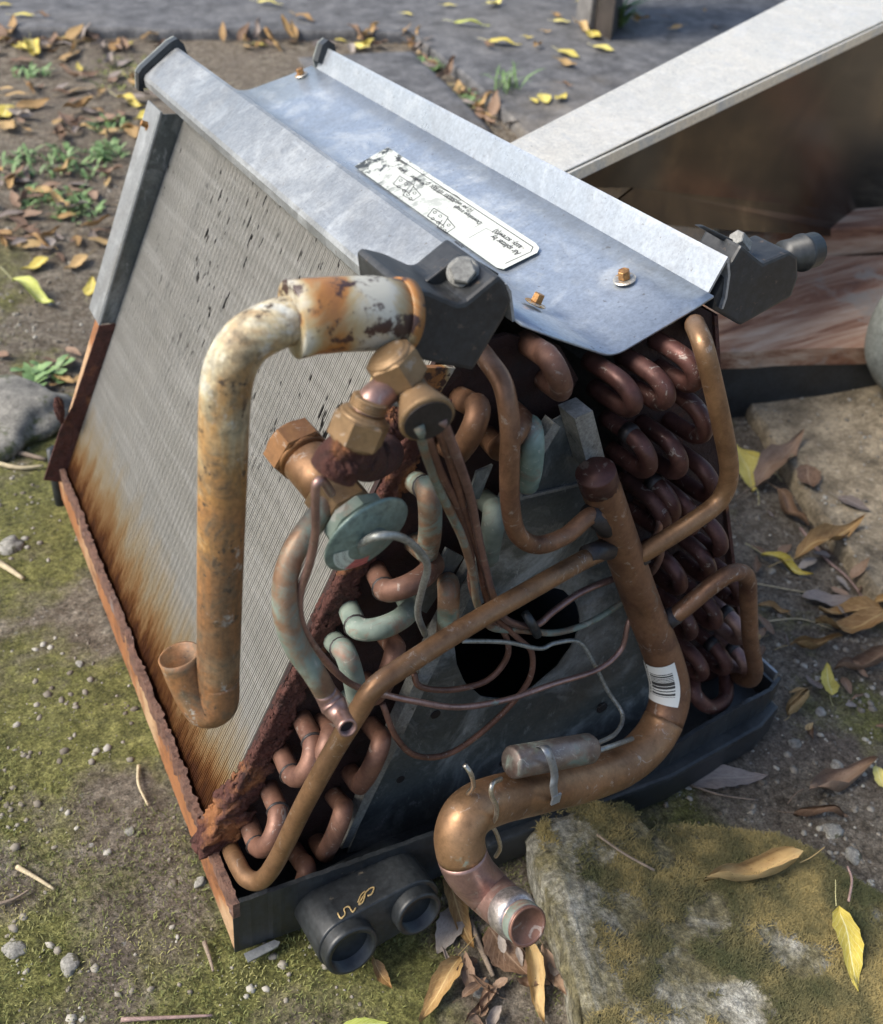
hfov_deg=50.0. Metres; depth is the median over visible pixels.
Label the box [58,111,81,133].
fallen leaf
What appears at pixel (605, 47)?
fallen leaf
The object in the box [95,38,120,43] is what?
fallen leaf
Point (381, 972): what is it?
fallen leaf
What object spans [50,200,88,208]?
fallen leaf
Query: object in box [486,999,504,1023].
fallen leaf
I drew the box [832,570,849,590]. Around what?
fallen leaf
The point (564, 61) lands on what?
fallen leaf
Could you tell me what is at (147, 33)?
fallen leaf
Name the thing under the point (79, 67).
fallen leaf
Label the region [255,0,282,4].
fallen leaf
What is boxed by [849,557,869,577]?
fallen leaf
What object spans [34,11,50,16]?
fallen leaf
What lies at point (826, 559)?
twig
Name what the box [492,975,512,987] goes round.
fallen leaf
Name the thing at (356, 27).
fallen leaf
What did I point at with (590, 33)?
fallen leaf
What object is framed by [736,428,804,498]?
fallen leaf
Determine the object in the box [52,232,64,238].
fallen leaf
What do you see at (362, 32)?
fallen leaf
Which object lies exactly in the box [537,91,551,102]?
fallen leaf
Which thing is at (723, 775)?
fallen leaf
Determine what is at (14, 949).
pebble
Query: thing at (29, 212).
fallen leaf
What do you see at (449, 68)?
fallen leaf
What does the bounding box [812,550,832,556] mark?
fallen leaf
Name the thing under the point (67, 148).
weed tuft
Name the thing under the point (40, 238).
fallen leaf
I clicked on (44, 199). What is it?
weed tuft
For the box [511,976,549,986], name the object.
fallen leaf
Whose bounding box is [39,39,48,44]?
fallen leaf
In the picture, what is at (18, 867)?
twig
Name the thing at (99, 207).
weed tuft
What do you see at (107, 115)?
fallen leaf
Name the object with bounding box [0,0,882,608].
pavement
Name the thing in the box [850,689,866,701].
fallen leaf
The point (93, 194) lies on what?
fallen leaf
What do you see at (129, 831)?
pebble
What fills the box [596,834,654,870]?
twig
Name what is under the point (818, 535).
fallen leaf
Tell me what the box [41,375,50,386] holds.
fallen leaf
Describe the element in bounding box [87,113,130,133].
weed tuft
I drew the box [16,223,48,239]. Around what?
fallen leaf
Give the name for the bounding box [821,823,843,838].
pebble
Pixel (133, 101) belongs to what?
fallen leaf
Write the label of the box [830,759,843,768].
pebble
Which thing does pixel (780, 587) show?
twig
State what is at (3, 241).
fallen leaf
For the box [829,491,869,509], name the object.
fallen leaf
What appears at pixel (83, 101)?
fallen leaf
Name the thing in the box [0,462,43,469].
twig
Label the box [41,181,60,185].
fallen leaf
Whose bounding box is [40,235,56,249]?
fallen leaf
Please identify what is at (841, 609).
fallen leaf
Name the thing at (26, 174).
fallen leaf
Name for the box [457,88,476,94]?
fallen leaf
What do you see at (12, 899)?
twig
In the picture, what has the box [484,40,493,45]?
fallen leaf
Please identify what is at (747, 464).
fallen leaf
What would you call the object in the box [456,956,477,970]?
fallen leaf
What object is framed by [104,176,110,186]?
fallen leaf
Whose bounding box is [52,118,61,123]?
fallen leaf
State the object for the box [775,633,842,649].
fallen leaf
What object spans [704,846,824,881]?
fallen leaf
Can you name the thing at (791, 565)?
fallen leaf
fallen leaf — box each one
[0,24,6,45]
[0,35,11,39]
[0,100,14,117]
[0,120,13,128]
[0,176,34,181]
[0,209,27,216]
[0,229,17,235]
[0,232,23,242]
[0,233,6,249]
[0,267,53,302]
[0,350,11,356]
[2,164,24,179]
[3,58,22,61]
[5,14,16,35]
[5,91,26,95]
[5,98,49,108]
[5,166,17,189]
[6,38,23,44]
[8,107,29,116]
[8,209,41,216]
[8,212,27,224]
[9,190,20,210]
[10,237,30,244]
[11,12,32,15]
[12,43,35,48]
[12,239,40,247]
[13,222,37,231]
[16,41,27,49]
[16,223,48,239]
[17,56,32,60]
[18,188,27,202]
[19,113,33,117]
[19,170,29,183]
[21,253,56,269]
[23,37,39,55]
[24,79,35,94]
[24,185,51,192]
[26,191,45,196]
[28,232,57,249]
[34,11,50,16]
[37,356,56,361]
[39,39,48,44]
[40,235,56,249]
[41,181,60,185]
[41,225,59,235]
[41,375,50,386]
[45,88,72,92]
[46,176,56,201]
[47,189,69,205]
[48,32,57,42]
[50,157,74,174]
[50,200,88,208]
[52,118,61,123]
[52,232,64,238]
[53,128,73,133]
[53,250,64,262]
[54,50,78,61]
[54,123,65,140]
[54,375,74,382]
[55,37,90,42]
[56,41,71,44]
[56,82,67,87]
[57,211,78,217]
[58,63,87,77]
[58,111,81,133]
[59,23,83,44]
[60,182,89,184]
[60,344,81,354]
[61,95,97,108]
[61,165,70,174]
[63,249,94,268]
[66,185,75,200]
[67,188,89,190]
[68,116,84,123]
[69,41,76,53]
[72,125,80,131]
[72,232,81,245]
[75,214,110,229]
[76,62,82,70]
[77,22,89,42]
[79,107,100,111]
[80,122,102,129]
[80,236,107,244]
[81,71,99,75]
[81,91,103,95]
[82,113,127,121]
[82,276,95,301]
[87,24,98,38]
[87,188,97,198]
[88,229,96,242]
[90,38,105,45]
[91,164,123,173]
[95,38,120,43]
[96,40,104,50]
[97,85,108,95]
[98,127,123,133]
[102,68,127,78]
[103,51,113,63]
[104,116,118,121]
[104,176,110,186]
[107,77,116,81]
[109,37,119,51]
[110,92,143,106]
[111,94,148,99]
[114,59,132,66]
[115,110,125,115]
[115,122,139,128]
[120,36,129,48]
[123,126,138,137]
[134,110,144,119]
[137,31,158,38]
[219,21,225,40]
[237,22,248,42]
[253,18,260,37]
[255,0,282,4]
[258,36,275,47]
[263,27,278,42]
[273,40,281,51]
[281,14,294,39]
[290,11,314,20]
[291,19,297,38]
[344,1017,388,1023]
[347,24,365,40]
[347,39,354,52]
[354,27,367,42]
[355,42,369,47]
[359,38,376,44]
[360,22,378,39]
[367,39,387,44]
[371,956,393,988]
[406,36,416,49]
[411,26,420,39]
[419,934,476,1021]
[422,54,441,68]
[423,61,442,66]
[435,907,464,953]
[441,945,448,958]
[442,19,490,25]
[443,878,474,948]
[444,55,455,74]
[454,80,463,92]
[454,976,486,1001]
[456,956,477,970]
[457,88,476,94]
[461,951,474,1004]
[462,99,484,105]
[463,1010,482,1023]
[465,984,502,1022]
[469,974,506,999]
[470,91,492,109]
[471,90,498,101]
[471,107,484,111]
[475,112,483,117]
[479,983,488,1022]
[480,37,520,44]
[482,0,500,4]
[482,114,494,122]
[482,926,526,974]
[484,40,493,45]
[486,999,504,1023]
[488,90,499,123]
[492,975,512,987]
[498,934,506,960]
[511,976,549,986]
[515,947,522,965]
[525,944,544,1023]
[532,40,541,46]
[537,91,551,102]
[539,939,566,995]
[548,962,558,983]
[552,18,569,21]
[552,46,579,56]
[552,93,566,99]
[555,57,575,64]
[572,17,589,30]
[585,28,600,36]
[588,43,612,49]
[631,13,649,19]
[667,24,684,28]
[693,764,767,788]
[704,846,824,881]
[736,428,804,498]
[736,444,758,504]
[739,447,781,480]
[745,543,812,574]
[752,545,764,552]
[752,555,760,574]
[758,600,790,612]
[758,614,779,641]
[759,625,768,637]
[766,481,808,525]
[769,514,865,566]
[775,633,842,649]
[777,544,791,552]
[778,805,848,816]
[783,589,855,605]
[784,688,809,720]
[787,755,878,803]
[790,687,808,692]
[796,457,820,486]
[797,555,819,568]
[805,674,824,691]
[805,723,812,730]
[807,721,813,740]
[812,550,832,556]
[815,607,882,633]
[818,545,833,556]
[818,596,881,613]
[820,662,839,704]
[824,582,848,594]
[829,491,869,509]
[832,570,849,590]
[832,880,863,991]
[834,602,847,616]
[834,645,882,669]
[840,671,851,694]
[845,653,867,676]
[845,701,859,706]
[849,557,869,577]
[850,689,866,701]
[867,723,882,727]
[873,761,882,786]
[874,594,882,602]
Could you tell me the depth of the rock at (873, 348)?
1.31 m
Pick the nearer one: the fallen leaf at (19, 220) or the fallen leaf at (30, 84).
the fallen leaf at (19, 220)
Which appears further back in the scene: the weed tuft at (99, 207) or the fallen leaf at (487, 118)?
the fallen leaf at (487, 118)
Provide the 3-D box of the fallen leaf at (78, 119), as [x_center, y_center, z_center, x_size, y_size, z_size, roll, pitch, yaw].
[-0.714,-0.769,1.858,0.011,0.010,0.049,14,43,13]
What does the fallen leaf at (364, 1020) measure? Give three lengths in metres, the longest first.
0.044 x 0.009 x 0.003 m
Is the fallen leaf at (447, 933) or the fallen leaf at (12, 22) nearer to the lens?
the fallen leaf at (447, 933)
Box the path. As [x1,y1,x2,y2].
[298,51,492,133]
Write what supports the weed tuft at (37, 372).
on the ground
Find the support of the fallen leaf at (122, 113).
on the ground
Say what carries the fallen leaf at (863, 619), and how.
on the ground
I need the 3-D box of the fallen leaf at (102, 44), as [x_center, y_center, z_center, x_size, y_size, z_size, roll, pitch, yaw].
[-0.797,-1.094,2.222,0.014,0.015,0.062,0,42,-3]
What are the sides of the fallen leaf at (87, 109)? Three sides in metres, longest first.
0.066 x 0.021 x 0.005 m
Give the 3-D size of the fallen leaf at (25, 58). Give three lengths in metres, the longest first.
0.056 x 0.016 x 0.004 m
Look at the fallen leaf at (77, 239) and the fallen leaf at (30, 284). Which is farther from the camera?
the fallen leaf at (77, 239)
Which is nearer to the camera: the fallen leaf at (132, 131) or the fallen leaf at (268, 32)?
the fallen leaf at (132, 131)
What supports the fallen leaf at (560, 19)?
on the pavement
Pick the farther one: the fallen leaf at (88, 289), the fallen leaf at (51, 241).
the fallen leaf at (51, 241)
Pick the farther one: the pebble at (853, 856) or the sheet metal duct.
the sheet metal duct
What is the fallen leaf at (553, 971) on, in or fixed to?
on the ground
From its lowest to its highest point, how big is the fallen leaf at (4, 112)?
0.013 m
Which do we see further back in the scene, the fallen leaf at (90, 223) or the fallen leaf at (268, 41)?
the fallen leaf at (268, 41)
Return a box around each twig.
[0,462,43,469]
[0,560,24,580]
[0,889,30,904]
[15,864,54,889]
[17,451,46,460]
[121,1014,211,1021]
[136,764,148,805]
[202,940,214,971]
[470,918,494,977]
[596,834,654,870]
[690,784,757,800]
[757,583,804,592]
[768,618,832,629]
[799,527,862,595]
[847,866,852,901]
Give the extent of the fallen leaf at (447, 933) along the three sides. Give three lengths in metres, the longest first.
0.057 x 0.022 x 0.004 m
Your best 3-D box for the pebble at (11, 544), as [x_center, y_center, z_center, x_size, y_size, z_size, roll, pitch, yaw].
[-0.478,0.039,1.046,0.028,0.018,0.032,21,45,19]
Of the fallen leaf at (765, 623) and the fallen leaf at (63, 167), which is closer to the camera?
the fallen leaf at (765, 623)
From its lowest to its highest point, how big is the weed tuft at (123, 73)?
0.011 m
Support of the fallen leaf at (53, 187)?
on the ground
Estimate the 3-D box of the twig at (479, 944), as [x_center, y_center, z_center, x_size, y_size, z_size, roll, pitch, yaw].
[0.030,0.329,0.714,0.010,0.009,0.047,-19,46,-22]
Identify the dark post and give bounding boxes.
[576,0,622,39]
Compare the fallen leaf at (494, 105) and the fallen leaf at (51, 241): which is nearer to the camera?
the fallen leaf at (51, 241)
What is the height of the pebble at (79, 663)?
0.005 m
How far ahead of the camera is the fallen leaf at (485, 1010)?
0.68 m
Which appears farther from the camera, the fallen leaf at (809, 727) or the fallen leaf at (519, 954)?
the fallen leaf at (809, 727)
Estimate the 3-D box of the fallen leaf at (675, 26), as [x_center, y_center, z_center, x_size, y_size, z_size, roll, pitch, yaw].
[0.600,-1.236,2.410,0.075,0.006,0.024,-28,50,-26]
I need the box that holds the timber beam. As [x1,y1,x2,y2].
[717,207,882,255]
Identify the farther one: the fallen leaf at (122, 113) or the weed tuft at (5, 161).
the fallen leaf at (122, 113)
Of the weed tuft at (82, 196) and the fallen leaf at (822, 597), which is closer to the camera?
the fallen leaf at (822, 597)
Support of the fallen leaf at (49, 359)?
on the ground
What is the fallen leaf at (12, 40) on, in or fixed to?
on the ground
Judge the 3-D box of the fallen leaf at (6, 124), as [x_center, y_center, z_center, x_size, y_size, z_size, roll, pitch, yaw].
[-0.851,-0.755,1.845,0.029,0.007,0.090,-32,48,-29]
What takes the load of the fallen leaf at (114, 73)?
on the ground
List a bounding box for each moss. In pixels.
[0,266,562,1023]
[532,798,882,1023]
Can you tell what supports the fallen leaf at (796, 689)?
on the ground
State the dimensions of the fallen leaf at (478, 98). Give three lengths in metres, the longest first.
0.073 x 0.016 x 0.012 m
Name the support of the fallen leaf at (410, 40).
on the ground
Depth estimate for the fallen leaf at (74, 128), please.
1.84 m
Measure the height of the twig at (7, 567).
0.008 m
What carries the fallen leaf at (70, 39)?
on the ground
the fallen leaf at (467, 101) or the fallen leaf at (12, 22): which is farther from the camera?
the fallen leaf at (12, 22)
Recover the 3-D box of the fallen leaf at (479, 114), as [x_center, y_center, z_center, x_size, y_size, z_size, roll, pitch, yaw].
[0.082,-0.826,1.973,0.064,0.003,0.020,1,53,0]
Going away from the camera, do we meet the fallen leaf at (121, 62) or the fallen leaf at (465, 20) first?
the fallen leaf at (121, 62)
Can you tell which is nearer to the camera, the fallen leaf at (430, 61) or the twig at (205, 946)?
the twig at (205, 946)
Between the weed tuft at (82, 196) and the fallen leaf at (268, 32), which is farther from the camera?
the fallen leaf at (268, 32)
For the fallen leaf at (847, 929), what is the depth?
0.69 m
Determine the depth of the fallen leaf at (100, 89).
2.00 m
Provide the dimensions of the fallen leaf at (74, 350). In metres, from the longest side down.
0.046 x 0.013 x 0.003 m
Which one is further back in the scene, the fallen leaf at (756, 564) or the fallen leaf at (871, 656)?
the fallen leaf at (756, 564)
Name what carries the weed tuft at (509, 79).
on the pavement
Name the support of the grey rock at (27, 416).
on the ground
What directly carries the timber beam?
on the ground
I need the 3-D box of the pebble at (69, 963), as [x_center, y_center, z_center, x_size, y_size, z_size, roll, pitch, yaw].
[-0.266,0.324,0.678,0.016,0.009,0.015,26,47,24]
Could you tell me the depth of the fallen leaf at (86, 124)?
1.84 m
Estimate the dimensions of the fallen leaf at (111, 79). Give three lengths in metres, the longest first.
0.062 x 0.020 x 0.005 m
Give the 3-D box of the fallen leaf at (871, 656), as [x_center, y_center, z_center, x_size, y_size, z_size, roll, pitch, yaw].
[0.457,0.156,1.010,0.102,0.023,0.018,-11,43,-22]
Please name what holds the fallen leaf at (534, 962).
on the ground
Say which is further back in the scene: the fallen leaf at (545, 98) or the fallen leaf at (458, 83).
the fallen leaf at (458, 83)
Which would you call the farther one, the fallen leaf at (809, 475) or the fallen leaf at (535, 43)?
the fallen leaf at (535, 43)
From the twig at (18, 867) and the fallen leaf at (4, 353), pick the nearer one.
the twig at (18, 867)
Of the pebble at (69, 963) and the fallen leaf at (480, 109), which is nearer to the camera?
the pebble at (69, 963)
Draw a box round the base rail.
[721,364,877,417]
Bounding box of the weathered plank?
[702,255,882,368]
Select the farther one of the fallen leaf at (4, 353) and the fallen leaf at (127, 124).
the fallen leaf at (127, 124)
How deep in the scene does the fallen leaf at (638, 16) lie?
2.46 m
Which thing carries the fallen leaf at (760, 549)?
on the ground
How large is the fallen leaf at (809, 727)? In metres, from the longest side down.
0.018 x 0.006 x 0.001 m
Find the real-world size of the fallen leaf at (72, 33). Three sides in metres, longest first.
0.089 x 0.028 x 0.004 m
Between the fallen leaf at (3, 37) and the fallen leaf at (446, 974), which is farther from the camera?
the fallen leaf at (3, 37)
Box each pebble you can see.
[0,535,24,554]
[1,940,26,958]
[60,953,79,977]
[75,660,83,667]
[124,826,134,835]
[194,876,206,888]
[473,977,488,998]
[787,739,801,748]
[815,706,825,716]
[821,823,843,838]
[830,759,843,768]
[845,846,861,865]
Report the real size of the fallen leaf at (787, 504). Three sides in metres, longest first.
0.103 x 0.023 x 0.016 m
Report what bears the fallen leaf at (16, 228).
on the ground
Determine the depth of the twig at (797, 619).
1.06 m
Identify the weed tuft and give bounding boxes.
[0,149,49,182]
[8,143,92,178]
[10,355,74,385]
[11,62,54,78]
[20,183,63,210]
[41,184,91,212]
[48,141,113,179]
[51,195,105,225]
[83,64,147,91]
[83,137,128,162]
[85,55,145,77]
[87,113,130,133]
[416,56,445,71]
[458,88,480,107]
[482,61,544,94]
[617,0,645,27]
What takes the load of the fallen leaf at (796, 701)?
on the ground
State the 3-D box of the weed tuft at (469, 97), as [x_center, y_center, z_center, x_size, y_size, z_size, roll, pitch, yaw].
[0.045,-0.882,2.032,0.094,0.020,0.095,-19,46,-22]
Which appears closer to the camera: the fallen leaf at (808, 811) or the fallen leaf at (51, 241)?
the fallen leaf at (808, 811)
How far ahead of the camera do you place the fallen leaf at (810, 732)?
0.92 m
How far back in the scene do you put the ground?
0.86 m
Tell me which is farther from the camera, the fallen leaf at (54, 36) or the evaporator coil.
the fallen leaf at (54, 36)
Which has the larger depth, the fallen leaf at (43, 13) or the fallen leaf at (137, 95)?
the fallen leaf at (43, 13)
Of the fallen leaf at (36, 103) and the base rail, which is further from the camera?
the fallen leaf at (36, 103)
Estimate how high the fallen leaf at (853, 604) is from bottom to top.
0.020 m
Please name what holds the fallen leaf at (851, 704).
on the ground
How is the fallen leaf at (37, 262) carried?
on the ground
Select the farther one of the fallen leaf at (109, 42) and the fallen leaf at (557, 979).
the fallen leaf at (109, 42)
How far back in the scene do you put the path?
2.11 m
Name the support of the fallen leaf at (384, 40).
on the fallen leaf
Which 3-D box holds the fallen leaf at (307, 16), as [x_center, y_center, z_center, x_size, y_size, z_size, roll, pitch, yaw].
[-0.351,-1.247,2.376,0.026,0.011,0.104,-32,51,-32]
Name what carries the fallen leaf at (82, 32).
on the fallen leaf at (70, 39)
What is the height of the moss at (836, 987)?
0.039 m
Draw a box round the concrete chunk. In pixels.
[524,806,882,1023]
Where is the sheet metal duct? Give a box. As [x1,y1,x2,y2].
[511,0,882,241]
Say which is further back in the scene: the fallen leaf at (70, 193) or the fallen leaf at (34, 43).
the fallen leaf at (34, 43)
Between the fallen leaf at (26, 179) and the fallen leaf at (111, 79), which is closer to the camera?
the fallen leaf at (26, 179)
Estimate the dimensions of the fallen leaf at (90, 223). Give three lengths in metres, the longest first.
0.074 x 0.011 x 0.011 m
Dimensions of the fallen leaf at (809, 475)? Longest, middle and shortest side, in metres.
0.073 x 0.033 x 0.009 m
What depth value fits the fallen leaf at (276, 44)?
2.25 m
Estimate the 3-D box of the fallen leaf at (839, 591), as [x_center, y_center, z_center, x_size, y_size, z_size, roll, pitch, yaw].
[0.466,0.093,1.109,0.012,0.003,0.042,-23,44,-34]
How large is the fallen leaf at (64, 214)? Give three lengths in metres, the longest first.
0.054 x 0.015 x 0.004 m
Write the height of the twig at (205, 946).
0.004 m
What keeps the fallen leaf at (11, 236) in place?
on the ground
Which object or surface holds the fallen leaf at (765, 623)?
on the ground
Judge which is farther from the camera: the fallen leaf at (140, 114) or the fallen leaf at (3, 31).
the fallen leaf at (3, 31)
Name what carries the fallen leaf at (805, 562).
on the ground
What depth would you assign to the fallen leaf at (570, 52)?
2.22 m
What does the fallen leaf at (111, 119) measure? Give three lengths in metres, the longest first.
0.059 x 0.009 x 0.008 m
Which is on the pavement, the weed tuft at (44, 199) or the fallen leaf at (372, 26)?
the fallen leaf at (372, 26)
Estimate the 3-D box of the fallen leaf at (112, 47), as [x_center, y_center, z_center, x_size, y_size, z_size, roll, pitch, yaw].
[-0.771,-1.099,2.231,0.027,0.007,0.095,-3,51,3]
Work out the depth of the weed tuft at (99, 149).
1.80 m
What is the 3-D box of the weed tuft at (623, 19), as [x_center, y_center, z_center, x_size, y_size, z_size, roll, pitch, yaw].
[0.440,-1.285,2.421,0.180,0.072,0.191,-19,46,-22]
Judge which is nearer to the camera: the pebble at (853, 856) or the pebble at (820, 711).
the pebble at (853, 856)
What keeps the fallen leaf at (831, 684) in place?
on the ground
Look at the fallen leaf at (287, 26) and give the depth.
2.30 m
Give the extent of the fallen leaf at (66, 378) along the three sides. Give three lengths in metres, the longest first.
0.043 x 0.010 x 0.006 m
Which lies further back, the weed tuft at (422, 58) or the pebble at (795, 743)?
the weed tuft at (422, 58)
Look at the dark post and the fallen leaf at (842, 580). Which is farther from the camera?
the dark post
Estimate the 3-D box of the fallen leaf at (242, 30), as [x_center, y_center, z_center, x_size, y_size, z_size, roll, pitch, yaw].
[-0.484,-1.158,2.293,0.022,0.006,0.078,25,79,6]
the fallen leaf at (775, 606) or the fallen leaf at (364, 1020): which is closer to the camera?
the fallen leaf at (364, 1020)
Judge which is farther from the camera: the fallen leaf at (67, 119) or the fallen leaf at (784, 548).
the fallen leaf at (67, 119)
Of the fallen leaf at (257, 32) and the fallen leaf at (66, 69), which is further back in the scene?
the fallen leaf at (257, 32)
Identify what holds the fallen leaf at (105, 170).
on the ground
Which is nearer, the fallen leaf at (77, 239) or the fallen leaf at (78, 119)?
the fallen leaf at (77, 239)
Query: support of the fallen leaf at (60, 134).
on the ground
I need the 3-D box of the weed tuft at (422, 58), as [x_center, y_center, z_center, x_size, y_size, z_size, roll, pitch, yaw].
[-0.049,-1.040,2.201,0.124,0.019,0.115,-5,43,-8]
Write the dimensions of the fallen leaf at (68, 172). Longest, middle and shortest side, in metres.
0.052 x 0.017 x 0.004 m
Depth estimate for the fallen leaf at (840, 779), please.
0.87 m
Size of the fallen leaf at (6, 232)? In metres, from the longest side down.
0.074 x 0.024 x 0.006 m
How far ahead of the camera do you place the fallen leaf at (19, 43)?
2.21 m
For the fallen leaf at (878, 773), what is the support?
on the ground
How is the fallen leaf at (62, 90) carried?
on the ground
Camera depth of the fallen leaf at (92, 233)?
1.62 m
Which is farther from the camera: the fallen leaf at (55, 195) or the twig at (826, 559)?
the fallen leaf at (55, 195)
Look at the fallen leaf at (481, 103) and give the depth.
1.99 m
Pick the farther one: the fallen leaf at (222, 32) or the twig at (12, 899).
the fallen leaf at (222, 32)
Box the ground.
[0,38,882,1023]
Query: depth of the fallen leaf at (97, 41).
2.23 m
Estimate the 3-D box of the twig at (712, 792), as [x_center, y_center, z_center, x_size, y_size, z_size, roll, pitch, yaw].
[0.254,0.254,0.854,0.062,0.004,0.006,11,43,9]
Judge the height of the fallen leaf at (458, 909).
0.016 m
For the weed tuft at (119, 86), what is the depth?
2.08 m
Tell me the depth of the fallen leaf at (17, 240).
1.57 m
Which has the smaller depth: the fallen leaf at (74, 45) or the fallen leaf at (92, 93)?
the fallen leaf at (92, 93)
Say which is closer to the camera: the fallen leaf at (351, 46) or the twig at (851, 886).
the twig at (851, 886)
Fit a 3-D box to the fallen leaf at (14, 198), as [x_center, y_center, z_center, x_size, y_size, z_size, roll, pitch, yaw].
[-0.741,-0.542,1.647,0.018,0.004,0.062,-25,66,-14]
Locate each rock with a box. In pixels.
[0,374,72,461]
[864,296,882,388]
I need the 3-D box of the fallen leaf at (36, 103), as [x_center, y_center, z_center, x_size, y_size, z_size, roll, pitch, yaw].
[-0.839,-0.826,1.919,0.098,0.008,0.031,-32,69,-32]
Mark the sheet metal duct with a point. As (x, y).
(770, 120)
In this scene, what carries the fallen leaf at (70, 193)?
on the ground
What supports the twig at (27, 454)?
on the ground
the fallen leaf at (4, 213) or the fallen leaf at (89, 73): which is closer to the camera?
the fallen leaf at (4, 213)
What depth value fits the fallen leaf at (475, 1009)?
0.68 m
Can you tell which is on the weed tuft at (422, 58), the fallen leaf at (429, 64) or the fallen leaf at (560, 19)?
the fallen leaf at (429, 64)
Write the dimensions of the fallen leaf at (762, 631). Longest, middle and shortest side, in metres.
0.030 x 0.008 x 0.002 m
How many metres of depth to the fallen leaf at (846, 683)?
0.99 m
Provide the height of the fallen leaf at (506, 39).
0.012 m
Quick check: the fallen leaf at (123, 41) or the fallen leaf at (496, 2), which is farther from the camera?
the fallen leaf at (496, 2)
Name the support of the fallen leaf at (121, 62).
on the ground
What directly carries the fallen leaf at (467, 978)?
on the ground
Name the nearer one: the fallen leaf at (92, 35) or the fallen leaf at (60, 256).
the fallen leaf at (60, 256)
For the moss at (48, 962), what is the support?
on the ground
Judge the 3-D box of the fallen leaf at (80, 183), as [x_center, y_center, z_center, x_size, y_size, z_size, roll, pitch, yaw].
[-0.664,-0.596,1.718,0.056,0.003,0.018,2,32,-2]
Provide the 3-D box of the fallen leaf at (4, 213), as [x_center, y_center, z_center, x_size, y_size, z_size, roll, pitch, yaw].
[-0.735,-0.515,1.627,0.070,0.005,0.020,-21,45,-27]
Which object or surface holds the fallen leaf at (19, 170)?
on the ground
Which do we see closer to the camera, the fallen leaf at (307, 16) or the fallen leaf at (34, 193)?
the fallen leaf at (34, 193)
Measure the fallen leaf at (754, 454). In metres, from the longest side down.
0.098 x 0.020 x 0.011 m
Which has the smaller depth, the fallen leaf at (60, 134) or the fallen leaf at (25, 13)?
the fallen leaf at (60, 134)
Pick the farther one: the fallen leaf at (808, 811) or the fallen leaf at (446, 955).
the fallen leaf at (808, 811)
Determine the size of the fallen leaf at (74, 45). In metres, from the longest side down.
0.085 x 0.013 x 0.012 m
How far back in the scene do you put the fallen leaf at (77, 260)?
1.56 m
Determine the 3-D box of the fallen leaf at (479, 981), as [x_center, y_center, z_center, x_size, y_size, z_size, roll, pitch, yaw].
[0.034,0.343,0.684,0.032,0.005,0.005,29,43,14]
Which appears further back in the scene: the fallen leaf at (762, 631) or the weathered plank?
the weathered plank
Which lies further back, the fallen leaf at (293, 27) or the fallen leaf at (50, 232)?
the fallen leaf at (293, 27)
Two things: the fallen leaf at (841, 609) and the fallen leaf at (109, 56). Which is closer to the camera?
the fallen leaf at (841, 609)
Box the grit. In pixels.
[761,388,882,556]
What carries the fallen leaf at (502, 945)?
on the fallen leaf at (495, 955)
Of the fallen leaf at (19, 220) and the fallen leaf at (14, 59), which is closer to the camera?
the fallen leaf at (19, 220)
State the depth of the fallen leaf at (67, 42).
2.23 m
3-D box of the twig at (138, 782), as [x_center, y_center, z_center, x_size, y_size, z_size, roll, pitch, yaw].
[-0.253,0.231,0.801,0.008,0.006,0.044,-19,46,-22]
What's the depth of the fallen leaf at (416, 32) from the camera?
2.32 m
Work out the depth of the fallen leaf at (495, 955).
0.71 m
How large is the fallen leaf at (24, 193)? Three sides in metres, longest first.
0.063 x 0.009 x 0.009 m
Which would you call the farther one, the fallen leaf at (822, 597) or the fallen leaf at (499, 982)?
the fallen leaf at (822, 597)
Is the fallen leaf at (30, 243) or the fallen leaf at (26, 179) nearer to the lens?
the fallen leaf at (30, 243)
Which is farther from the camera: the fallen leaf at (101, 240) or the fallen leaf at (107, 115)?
the fallen leaf at (107, 115)
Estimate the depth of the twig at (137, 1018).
0.65 m
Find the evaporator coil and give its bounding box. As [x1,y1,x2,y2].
[43,36,826,974]
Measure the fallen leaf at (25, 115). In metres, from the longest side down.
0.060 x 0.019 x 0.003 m
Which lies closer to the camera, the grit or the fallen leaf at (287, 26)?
the grit
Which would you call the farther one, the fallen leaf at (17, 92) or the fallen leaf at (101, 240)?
the fallen leaf at (17, 92)
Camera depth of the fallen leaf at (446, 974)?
0.68 m
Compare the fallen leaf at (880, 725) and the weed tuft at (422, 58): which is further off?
the weed tuft at (422, 58)
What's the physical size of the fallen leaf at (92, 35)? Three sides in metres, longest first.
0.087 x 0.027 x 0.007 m
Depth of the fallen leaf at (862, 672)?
1.00 m
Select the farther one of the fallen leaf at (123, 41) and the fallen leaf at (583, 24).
the fallen leaf at (583, 24)
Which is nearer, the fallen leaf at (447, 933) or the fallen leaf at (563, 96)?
the fallen leaf at (447, 933)
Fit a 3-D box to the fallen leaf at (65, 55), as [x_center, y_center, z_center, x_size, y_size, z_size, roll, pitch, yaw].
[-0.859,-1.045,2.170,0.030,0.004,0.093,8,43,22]
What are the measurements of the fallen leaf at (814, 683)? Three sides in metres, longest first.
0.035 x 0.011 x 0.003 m
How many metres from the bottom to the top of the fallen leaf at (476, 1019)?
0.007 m
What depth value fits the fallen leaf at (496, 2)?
2.53 m
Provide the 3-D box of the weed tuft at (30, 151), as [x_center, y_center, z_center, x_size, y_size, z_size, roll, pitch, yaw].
[-0.731,-0.654,1.760,0.144,0.029,0.135,-19,46,-22]

